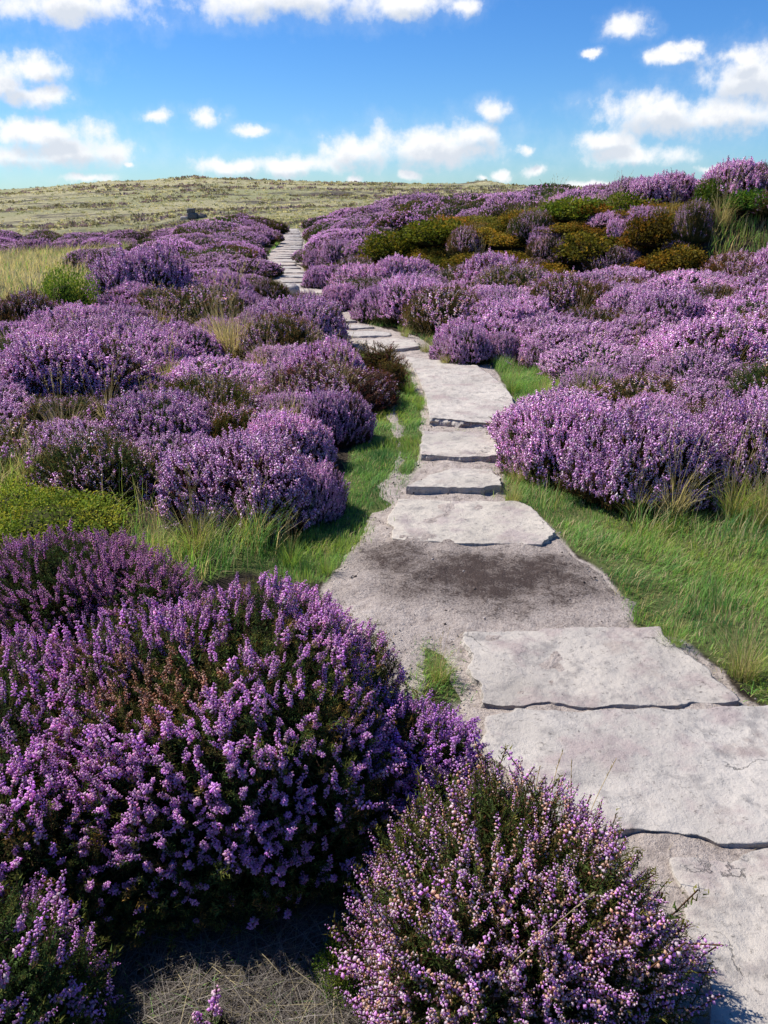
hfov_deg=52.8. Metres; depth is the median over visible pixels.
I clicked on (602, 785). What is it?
grass stalk
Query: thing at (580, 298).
grass tuft
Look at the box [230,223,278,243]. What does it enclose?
heather bush
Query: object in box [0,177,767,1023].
ground
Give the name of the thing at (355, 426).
heather bush
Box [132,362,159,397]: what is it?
grass tuft
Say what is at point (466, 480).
flagstone
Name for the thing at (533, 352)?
heather bush
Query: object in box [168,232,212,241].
heather bush
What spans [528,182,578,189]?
heather bush
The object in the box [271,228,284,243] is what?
heather bush
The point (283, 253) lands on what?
flagstone
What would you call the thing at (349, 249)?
heather bush
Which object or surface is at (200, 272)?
heather bush
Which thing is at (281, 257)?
flagstone
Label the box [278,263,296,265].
flagstone
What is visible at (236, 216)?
heather bush
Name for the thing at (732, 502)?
grass tuft
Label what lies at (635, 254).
heather bush
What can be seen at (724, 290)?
grass tuft
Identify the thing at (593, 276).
heather bush
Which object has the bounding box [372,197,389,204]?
heather bush
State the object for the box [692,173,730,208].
bilberry bush
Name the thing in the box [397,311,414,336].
grass tuft
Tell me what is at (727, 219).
grass tuft
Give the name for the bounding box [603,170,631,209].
grass tuft
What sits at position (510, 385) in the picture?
grass tuft
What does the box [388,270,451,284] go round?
heather bush
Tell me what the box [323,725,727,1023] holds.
heather bush
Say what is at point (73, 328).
heather bush
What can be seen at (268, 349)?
heather bush
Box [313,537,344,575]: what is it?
grass tuft
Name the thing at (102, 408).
grass tuft
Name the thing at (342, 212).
heather bush
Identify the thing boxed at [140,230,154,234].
heather bush
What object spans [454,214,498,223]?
bilberry bush
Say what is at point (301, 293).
heather bush
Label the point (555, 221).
bilberry bush
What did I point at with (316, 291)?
flagstone
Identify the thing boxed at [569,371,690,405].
heather bush
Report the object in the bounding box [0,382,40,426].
heather bush
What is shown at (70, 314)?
grass tuft
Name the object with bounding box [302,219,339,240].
heather bush
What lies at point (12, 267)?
dry moor grass
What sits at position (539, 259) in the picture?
heather bush
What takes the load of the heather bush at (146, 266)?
on the ground at (344, 455)
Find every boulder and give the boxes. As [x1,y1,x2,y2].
[186,208,195,212]
[186,213,197,219]
[197,214,206,218]
[280,283,299,295]
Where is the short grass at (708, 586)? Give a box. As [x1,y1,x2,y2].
[244,240,767,848]
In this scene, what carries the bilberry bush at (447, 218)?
on the ground at (344, 455)
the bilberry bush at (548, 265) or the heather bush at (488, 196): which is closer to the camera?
the bilberry bush at (548, 265)
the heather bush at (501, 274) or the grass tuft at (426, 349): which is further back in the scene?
the heather bush at (501, 274)
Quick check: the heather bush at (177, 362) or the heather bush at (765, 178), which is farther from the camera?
the heather bush at (765, 178)
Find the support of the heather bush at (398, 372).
on the ground at (344, 455)
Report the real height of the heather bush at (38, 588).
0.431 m
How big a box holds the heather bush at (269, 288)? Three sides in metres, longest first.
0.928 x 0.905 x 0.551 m
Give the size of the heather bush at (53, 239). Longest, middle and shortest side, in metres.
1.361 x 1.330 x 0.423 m
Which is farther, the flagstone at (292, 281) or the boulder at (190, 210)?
the boulder at (190, 210)
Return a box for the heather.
[0,268,766,481]
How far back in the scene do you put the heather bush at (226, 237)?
23.24 m
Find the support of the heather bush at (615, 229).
on the ground at (344, 455)
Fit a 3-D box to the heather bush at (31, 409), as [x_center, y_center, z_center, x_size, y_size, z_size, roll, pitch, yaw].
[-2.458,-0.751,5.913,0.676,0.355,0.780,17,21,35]
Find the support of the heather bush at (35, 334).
on the ground at (344, 455)
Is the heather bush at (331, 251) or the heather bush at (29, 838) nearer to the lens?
the heather bush at (29, 838)
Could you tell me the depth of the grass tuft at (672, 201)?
13.54 m
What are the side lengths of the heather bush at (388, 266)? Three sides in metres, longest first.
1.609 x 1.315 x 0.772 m
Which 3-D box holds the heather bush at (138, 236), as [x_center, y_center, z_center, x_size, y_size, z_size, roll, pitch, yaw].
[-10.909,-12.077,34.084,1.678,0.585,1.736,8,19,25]
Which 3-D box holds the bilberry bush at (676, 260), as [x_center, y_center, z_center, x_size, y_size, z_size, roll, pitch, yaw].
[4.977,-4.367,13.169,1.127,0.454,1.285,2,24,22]
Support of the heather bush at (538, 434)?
on the ground at (344, 455)
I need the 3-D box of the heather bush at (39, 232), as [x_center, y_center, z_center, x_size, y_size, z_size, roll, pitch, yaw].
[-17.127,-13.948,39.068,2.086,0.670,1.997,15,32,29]
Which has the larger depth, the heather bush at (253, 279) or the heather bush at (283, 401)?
the heather bush at (253, 279)
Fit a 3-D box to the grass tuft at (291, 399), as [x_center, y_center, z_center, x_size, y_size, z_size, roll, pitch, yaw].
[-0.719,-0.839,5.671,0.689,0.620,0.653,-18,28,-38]
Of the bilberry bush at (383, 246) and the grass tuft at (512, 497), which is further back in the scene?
the bilberry bush at (383, 246)
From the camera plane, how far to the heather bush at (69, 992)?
1.51 m
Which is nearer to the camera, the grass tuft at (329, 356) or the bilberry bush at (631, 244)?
the grass tuft at (329, 356)
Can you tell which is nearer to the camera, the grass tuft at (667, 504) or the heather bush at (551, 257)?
the grass tuft at (667, 504)
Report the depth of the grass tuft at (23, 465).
4.57 m
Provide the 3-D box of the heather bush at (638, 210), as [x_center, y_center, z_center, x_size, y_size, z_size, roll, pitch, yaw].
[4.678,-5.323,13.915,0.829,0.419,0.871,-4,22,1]
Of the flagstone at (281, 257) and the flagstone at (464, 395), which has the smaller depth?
the flagstone at (464, 395)
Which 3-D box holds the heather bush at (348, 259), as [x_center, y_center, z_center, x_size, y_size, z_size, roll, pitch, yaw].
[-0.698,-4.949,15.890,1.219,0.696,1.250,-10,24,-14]
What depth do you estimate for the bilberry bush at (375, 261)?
16.43 m
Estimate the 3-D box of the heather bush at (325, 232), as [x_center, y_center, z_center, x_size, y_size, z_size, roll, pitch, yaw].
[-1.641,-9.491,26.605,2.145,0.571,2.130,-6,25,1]
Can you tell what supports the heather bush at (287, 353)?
on the ground at (344, 455)
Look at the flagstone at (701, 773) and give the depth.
2.39 m
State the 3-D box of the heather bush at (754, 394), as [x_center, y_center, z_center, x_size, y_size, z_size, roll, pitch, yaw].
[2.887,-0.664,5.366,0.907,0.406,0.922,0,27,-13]
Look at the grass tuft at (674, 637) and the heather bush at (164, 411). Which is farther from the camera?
the heather bush at (164, 411)
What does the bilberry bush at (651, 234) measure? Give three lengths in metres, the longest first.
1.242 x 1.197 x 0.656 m
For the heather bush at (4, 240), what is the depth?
32.05 m
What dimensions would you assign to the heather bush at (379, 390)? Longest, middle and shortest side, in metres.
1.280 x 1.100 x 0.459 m
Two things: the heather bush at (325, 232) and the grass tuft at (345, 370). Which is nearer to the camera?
the grass tuft at (345, 370)
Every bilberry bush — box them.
[0,474,65,535]
[0,483,143,555]
[36,261,103,306]
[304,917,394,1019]
[349,255,380,263]
[356,229,423,259]
[396,217,466,245]
[405,246,449,259]
[420,255,456,268]
[428,214,471,229]
[445,252,485,264]
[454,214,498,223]
[456,221,488,228]
[469,226,503,242]
[480,232,526,247]
[484,219,509,231]
[486,249,527,260]
[496,209,530,226]
[518,256,537,263]
[526,211,562,223]
[526,259,570,271]
[530,223,587,234]
[536,194,603,221]
[543,266,580,275]
[550,229,630,262]
[558,234,592,249]
[565,220,592,232]
[572,202,620,215]
[580,227,606,236]
[602,189,669,213]
[609,261,653,273]
[613,207,637,218]
[613,234,651,251]
[620,209,676,247]
[632,253,663,272]
[636,200,674,207]
[644,243,708,272]
[651,201,685,213]
[668,213,714,227]
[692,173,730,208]
[718,186,767,210]
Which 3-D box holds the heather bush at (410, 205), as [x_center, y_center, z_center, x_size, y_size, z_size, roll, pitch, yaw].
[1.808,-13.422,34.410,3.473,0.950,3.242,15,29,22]
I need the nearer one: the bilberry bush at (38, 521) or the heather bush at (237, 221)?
the bilberry bush at (38, 521)
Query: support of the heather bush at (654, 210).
on the ground at (344, 455)
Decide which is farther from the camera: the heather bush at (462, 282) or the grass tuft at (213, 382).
the heather bush at (462, 282)
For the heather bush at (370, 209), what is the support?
on the ground at (344, 455)
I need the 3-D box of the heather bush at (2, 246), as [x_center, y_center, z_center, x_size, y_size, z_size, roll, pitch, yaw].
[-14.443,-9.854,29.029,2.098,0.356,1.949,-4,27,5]
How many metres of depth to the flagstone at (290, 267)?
19.60 m
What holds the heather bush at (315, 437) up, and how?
on the ground at (344, 455)
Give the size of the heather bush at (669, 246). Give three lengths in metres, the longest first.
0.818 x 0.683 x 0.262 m
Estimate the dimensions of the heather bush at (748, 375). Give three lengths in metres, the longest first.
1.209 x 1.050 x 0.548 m
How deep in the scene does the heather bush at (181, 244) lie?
19.48 m
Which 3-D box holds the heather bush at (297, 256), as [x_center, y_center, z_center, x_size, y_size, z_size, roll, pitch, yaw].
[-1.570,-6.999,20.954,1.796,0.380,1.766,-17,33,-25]
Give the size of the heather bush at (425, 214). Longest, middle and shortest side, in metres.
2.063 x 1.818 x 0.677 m
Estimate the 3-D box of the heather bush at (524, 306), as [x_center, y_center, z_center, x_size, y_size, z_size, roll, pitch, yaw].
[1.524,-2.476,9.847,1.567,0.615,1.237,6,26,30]
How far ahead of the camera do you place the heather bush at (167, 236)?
24.26 m
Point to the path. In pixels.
(527, 588)
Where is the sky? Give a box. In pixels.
[0,0,767,189]
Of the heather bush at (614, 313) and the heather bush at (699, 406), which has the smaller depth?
the heather bush at (699, 406)
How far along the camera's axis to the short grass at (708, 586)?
3.92 m
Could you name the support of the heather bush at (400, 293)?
on the ground at (344, 455)
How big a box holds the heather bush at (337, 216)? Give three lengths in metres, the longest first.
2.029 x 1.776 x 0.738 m
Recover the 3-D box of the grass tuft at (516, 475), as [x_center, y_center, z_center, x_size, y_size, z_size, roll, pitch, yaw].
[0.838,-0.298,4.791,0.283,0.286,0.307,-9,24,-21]
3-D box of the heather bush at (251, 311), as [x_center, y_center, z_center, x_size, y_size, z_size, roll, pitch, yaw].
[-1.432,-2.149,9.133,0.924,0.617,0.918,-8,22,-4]
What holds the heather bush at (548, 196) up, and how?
on the ground at (344, 455)
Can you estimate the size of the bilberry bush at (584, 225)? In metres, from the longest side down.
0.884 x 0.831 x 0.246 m
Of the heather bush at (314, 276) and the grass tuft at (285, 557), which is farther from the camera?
the heather bush at (314, 276)
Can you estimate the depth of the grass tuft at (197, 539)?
3.77 m
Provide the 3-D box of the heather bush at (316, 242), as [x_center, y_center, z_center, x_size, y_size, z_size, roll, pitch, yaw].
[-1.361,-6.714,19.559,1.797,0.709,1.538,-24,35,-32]
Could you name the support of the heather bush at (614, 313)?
on the ground at (344, 455)
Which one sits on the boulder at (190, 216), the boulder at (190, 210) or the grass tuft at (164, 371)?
the boulder at (190, 210)
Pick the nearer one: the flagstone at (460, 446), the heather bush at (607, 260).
the flagstone at (460, 446)
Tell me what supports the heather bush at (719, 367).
on the ground at (344, 455)
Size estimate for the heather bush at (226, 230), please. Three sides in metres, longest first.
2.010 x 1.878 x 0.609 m
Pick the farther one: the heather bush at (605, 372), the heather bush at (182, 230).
the heather bush at (182, 230)
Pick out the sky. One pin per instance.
(526, 92)
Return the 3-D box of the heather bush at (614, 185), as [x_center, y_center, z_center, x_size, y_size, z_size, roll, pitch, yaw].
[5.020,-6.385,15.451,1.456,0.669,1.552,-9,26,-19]
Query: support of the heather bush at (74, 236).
on the ground at (344, 455)
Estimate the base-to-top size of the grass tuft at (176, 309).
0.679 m
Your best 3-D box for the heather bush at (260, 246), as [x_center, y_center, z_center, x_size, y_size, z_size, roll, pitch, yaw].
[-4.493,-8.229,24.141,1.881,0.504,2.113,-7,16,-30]
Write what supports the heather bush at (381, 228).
on the ground at (344, 455)
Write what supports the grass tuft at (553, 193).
on the ground at (344, 455)
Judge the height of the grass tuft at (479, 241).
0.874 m
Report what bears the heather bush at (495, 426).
on the ground at (344, 455)
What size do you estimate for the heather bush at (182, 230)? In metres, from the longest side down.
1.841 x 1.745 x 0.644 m
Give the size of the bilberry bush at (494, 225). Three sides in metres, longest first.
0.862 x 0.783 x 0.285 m
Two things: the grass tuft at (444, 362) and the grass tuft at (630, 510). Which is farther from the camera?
the grass tuft at (444, 362)
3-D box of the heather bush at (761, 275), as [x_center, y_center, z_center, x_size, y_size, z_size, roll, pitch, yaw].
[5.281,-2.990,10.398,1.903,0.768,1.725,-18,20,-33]
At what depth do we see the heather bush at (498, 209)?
16.87 m
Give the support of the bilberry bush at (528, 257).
on the ground at (344, 455)
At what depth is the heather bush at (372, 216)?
29.72 m
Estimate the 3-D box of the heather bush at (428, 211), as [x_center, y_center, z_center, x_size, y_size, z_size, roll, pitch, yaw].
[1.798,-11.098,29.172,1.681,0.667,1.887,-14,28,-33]
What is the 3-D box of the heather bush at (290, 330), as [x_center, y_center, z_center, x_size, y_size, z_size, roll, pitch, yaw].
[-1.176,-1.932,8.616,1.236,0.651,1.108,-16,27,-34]
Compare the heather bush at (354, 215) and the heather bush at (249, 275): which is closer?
the heather bush at (249, 275)
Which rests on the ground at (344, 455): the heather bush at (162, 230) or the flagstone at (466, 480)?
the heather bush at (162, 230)
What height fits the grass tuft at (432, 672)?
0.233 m
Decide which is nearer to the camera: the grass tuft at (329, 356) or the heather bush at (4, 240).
the grass tuft at (329, 356)
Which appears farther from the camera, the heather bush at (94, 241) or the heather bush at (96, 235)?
the heather bush at (96, 235)
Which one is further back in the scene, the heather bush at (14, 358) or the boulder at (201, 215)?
the boulder at (201, 215)
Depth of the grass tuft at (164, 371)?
7.15 m
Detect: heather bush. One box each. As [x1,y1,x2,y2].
[0,229,22,240]
[0,237,15,243]
[0,243,11,252]
[0,286,59,322]
[0,318,64,336]
[0,326,162,403]
[0,333,20,352]
[0,361,61,400]
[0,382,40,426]
[0,412,45,491]
[0,517,185,650]
[0,621,179,978]
[0,856,135,1023]
[2,327,61,340]
[7,236,51,254]
[16,565,415,955]
[17,304,111,330]
[18,235,38,240]
[20,392,106,428]
[20,420,160,508]
[23,416,130,461]
[26,229,60,235]
[35,233,57,240]
[47,238,85,250]
[50,235,63,242]
[51,299,103,311]
[54,233,95,241]
[56,309,163,343]
[61,245,127,269]
[65,544,211,640]
[80,232,106,237]
[80,236,123,248]
[80,239,197,301]
[86,320,194,375]
[93,276,163,307]
[95,302,161,323]
[100,372,172,409]
[101,383,216,450]
[107,229,135,233]
[107,232,120,238]
[110,238,136,245]
[119,231,151,240]
[124,238,177,250]
[130,242,200,250]
[130,428,229,504]
[131,279,250,327]
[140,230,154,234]
[141,237,206,251]
[142,368,262,410]
[146,424,339,539]
[148,231,170,237]
[149,315,225,357]
[154,229,173,232]
[154,233,184,238]
[161,353,223,375]
[164,352,273,395]
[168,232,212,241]
[168,249,204,259]
[170,225,214,235]
[172,220,237,232]
[184,251,247,263]
[186,262,205,269]
[189,237,230,245]
[189,267,234,282]
[189,284,263,299]
[191,266,258,294]
[191,985,237,1023]
[193,219,246,227]
[193,247,242,256]
[193,314,237,335]
[197,241,261,259]
[199,257,284,278]
[200,216,245,225]
[200,396,267,439]
[206,233,250,243]
[213,228,242,233]
[214,231,269,247]
[222,212,252,218]
[224,240,268,259]
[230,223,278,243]
[230,303,279,346]
[232,309,328,361]
[235,218,257,226]
[235,291,265,309]
[237,215,289,233]
[239,273,262,278]
[240,238,269,254]
[241,341,312,363]
[241,406,339,466]
[242,300,282,313]
[243,276,265,283]
[249,276,291,299]
[252,386,308,414]
[255,361,293,386]
[256,351,403,413]
[257,292,353,347]
[264,346,312,366]
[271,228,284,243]
[284,332,368,372]
[286,289,332,305]
[289,454,350,526]
[290,248,304,262]
[299,216,337,228]
[300,247,321,268]
[300,261,340,288]
[301,232,334,260]
[301,382,377,448]
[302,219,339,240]
[307,227,350,241]
[309,221,334,237]
[313,218,338,224]
[318,238,353,265]
[319,214,344,218]
[319,226,386,250]
[322,279,358,311]
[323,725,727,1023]
[324,262,374,285]
[330,207,356,216]
[331,217,371,229]
[333,254,375,266]
[335,212,383,222]
[341,238,368,257]
[341,273,388,291]
[344,205,389,217]
[345,212,369,217]
[347,213,366,218]
[348,280,392,323]
[352,339,411,372]
[354,684,495,847]
[360,226,396,234]
[365,210,430,232]
[368,252,442,279]
[368,274,451,326]
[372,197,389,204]
[373,356,411,390]
[376,199,410,208]
[378,270,441,286]
[380,192,437,203]
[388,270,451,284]
[390,198,445,212]
[397,281,484,334]
[411,211,430,217]
[413,209,433,213]
[416,192,442,197]
[428,320,494,364]
[430,203,474,219]
[431,310,526,342]
[434,262,465,283]
[435,196,467,202]
[437,192,479,200]
[443,199,469,205]
[444,225,484,256]
[447,277,474,287]
[450,247,538,282]
[454,207,488,217]
[459,294,559,324]
[465,198,485,208]
[467,283,534,294]
[468,261,553,288]
[472,191,510,200]
[472,282,531,303]
[478,199,544,219]
[480,191,545,208]
[484,385,636,448]
[488,329,519,364]
[494,391,619,490]
[495,191,526,194]
[504,208,554,242]
[512,311,602,341]
[514,319,640,358]
[517,336,549,369]
[519,187,538,192]
[520,270,617,290]
[525,224,560,244]
[525,231,556,259]
[526,266,610,313]
[527,187,569,195]
[527,257,547,269]
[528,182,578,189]
[535,334,639,381]
[540,193,561,199]
[543,231,565,256]
[544,242,579,265]
[547,185,606,202]
[551,394,736,515]
[556,361,626,390]
[560,303,627,323]
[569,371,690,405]
[571,195,605,201]
[577,264,652,280]
[581,245,633,272]
[582,182,605,189]
[585,209,624,229]
[586,182,610,188]
[593,284,654,313]
[600,175,649,203]
[601,277,662,297]
[604,216,637,239]
[606,273,647,283]
[609,309,681,346]
[611,347,660,377]
[612,389,693,412]
[614,246,642,263]
[619,404,698,422]
[622,282,712,324]
[623,204,656,223]
[625,169,698,205]
[627,308,767,364]
[637,312,745,345]
[641,268,734,291]
[643,206,668,224]
[643,342,746,387]
[646,268,689,279]
[654,268,737,284]
[659,238,695,252]
[668,196,715,245]
[671,280,746,300]
[671,373,746,403]
[680,396,749,418]
[686,386,767,507]
[692,155,767,201]
[695,248,759,276]
[699,291,767,318]
[712,349,767,397]
[728,281,767,301]
[729,264,767,296]
[732,262,765,283]
[737,384,767,403]
[738,305,767,317]
[739,304,767,339]
[742,160,767,191]
[748,187,767,217]
[749,243,767,267]
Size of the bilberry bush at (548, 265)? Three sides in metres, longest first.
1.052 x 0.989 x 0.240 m
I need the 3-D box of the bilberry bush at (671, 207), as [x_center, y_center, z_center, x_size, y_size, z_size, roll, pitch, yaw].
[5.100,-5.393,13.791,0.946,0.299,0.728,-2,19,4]
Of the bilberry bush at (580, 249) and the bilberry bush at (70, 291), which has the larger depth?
the bilberry bush at (580, 249)
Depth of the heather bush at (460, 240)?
15.11 m
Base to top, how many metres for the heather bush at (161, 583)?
0.345 m
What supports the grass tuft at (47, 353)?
on the ground at (344, 455)
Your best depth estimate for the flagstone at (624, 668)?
2.85 m
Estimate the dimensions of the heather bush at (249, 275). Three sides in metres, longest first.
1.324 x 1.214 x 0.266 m
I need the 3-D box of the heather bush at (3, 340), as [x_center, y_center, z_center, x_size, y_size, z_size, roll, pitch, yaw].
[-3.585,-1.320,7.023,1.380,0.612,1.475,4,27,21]
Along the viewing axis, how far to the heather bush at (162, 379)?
6.61 m
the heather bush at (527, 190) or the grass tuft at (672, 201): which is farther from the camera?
the heather bush at (527, 190)
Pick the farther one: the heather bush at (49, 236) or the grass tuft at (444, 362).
the heather bush at (49, 236)
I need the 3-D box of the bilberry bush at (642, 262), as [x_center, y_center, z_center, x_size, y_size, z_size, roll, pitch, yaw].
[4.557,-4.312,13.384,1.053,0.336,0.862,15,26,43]
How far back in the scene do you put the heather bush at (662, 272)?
12.50 m
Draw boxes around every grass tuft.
[0,401,52,488]
[19,357,105,428]
[21,326,71,394]
[53,304,83,324]
[80,351,130,423]
[105,316,131,345]
[110,481,187,560]
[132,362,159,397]
[140,278,183,327]
[142,322,185,376]
[146,455,238,557]
[159,299,195,321]
[177,253,262,359]
[184,267,246,352]
[188,301,211,331]
[191,352,252,402]
[204,453,295,547]
[217,341,273,397]
[239,312,287,366]
[256,354,303,416]
[270,512,310,567]
[294,309,325,345]
[311,329,359,385]
[313,326,371,391]
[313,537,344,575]
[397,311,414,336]
[398,364,421,394]
[412,326,431,351]
[414,383,427,409]
[414,628,467,683]
[432,339,454,363]
[467,230,490,256]
[468,205,486,229]
[492,466,526,500]
[497,357,528,394]
[503,447,532,483]
[533,363,557,392]
[539,176,568,208]
[556,325,623,391]
[564,283,597,311]
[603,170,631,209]
[608,444,662,519]
[623,314,648,345]
[634,413,732,522]
[652,596,695,647]
[659,335,691,377]
[661,179,685,217]
[692,414,767,522]
[696,586,767,682]
[707,156,751,225]
[710,278,735,298]
[710,313,754,361]
[724,421,767,526]
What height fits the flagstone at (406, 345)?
0.124 m
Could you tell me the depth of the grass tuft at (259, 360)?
7.73 m
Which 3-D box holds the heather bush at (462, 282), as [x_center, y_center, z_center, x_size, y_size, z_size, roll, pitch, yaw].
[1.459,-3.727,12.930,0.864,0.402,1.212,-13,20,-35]
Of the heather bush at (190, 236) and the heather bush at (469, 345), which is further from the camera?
the heather bush at (190, 236)
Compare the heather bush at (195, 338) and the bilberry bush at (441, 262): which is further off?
the bilberry bush at (441, 262)
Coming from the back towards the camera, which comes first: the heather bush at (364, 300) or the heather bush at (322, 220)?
the heather bush at (322, 220)
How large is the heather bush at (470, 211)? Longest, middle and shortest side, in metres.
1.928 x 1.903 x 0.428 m
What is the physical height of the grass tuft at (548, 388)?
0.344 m
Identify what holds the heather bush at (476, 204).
on the ground at (344, 455)
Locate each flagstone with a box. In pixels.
[269,259,298,262]
[271,253,292,254]
[271,257,290,258]
[275,250,295,251]
[275,274,303,277]
[277,248,301,249]
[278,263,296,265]
[279,279,302,282]
[281,266,300,268]
[283,269,304,273]
[300,289,323,293]
[345,318,355,322]
[346,325,374,329]
[347,331,390,338]
[355,338,419,351]
[386,499,556,546]
[406,356,513,428]
[406,468,501,494]
[419,431,497,461]
[461,626,739,709]
[480,705,767,847]
[669,848,767,1023]
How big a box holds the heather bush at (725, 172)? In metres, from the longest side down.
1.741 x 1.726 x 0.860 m
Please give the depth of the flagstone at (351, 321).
11.05 m
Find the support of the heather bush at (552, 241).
on the ground at (344, 455)
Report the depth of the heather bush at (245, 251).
20.72 m
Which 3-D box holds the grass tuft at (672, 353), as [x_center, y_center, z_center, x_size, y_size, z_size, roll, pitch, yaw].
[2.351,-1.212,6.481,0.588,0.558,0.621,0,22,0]
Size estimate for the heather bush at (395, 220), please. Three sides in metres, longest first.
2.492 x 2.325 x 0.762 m
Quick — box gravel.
[321,425,765,738]
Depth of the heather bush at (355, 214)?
34.20 m
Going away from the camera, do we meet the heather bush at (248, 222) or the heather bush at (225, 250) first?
the heather bush at (225, 250)
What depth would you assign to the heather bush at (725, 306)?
8.81 m
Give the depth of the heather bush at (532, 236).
14.43 m
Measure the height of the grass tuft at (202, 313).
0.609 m
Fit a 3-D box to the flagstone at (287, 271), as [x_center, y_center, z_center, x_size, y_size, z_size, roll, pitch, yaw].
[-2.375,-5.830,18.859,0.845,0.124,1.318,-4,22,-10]
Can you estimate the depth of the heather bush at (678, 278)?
11.06 m
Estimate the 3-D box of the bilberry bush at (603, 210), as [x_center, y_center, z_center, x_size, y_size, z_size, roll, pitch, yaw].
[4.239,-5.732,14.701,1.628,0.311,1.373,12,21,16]
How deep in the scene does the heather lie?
6.23 m
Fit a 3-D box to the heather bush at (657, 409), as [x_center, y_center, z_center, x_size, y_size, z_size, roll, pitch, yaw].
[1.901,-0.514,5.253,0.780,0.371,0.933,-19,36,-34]
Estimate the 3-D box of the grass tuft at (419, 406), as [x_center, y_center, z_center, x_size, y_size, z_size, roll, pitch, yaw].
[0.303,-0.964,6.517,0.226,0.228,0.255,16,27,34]
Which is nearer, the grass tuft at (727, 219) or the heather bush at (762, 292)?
the heather bush at (762, 292)
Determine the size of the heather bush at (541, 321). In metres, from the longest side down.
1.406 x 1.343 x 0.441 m
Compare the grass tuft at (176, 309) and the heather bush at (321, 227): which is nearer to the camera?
the grass tuft at (176, 309)
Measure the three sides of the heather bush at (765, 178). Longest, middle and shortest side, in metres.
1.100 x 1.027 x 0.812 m
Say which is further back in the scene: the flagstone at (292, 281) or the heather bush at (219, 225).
the heather bush at (219, 225)
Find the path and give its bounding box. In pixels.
[267,230,767,1023]
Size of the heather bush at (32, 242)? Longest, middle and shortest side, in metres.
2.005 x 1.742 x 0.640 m
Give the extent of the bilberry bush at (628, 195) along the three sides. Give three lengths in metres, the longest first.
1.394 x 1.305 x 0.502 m
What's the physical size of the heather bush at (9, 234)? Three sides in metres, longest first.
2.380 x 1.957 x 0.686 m
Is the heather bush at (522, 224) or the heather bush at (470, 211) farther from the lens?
the heather bush at (470, 211)
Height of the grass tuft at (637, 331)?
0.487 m
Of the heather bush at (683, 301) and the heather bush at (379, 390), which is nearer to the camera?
the heather bush at (379, 390)
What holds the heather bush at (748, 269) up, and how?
on the ground at (344, 455)
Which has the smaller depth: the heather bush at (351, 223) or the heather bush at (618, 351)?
the heather bush at (618, 351)
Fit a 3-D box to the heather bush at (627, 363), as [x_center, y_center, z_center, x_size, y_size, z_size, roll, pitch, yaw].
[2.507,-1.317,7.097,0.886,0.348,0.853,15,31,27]
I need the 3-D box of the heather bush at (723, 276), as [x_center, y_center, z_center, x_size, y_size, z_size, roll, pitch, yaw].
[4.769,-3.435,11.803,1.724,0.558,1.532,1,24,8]
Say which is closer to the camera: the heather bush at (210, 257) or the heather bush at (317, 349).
the heather bush at (317, 349)
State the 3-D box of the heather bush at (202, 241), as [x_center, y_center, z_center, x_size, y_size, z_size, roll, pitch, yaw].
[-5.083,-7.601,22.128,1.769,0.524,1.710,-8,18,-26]
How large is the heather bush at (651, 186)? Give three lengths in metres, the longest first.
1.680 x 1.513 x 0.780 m
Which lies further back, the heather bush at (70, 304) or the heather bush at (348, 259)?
the heather bush at (348, 259)
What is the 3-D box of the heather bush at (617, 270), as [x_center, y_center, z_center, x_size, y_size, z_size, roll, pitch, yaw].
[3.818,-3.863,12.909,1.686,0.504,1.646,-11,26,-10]
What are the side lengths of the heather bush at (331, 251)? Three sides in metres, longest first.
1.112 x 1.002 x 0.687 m
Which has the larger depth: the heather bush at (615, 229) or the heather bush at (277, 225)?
the heather bush at (277, 225)
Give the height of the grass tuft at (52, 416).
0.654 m
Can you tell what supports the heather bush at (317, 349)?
on the ground at (344, 455)
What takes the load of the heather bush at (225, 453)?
on the ground at (344, 455)
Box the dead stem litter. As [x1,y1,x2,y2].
[70,865,425,1023]
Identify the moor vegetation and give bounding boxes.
[0,175,582,236]
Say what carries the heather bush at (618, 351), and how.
on the ground at (344, 455)
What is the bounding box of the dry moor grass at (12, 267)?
[0,189,767,298]
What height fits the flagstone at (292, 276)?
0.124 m
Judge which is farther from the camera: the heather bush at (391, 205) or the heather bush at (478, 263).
the heather bush at (391, 205)
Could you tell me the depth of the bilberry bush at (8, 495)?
4.20 m
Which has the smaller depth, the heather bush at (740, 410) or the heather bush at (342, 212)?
the heather bush at (740, 410)
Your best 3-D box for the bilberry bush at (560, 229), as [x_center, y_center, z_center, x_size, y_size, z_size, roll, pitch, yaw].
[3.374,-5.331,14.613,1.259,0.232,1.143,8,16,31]
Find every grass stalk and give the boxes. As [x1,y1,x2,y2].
[456,892,594,1015]
[549,750,562,803]
[585,758,616,828]
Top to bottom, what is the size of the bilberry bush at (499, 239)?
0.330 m
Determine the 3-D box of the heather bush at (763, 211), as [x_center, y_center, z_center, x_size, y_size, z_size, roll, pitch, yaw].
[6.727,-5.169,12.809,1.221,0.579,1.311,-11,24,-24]
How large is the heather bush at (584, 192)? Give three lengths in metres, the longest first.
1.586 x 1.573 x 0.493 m
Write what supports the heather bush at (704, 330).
on the ground at (344, 455)
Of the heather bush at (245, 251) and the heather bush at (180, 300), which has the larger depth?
the heather bush at (245, 251)
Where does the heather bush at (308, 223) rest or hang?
on the ground at (344, 455)
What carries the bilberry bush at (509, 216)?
on the ground at (344, 455)
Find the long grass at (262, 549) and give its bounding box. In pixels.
[0,429,767,583]
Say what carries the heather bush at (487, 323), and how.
on the ground at (344, 455)
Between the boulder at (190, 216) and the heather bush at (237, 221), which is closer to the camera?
the heather bush at (237, 221)
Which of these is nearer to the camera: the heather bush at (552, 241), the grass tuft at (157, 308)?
the grass tuft at (157, 308)
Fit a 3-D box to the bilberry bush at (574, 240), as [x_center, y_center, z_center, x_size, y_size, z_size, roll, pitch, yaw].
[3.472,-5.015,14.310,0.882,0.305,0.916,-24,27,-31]

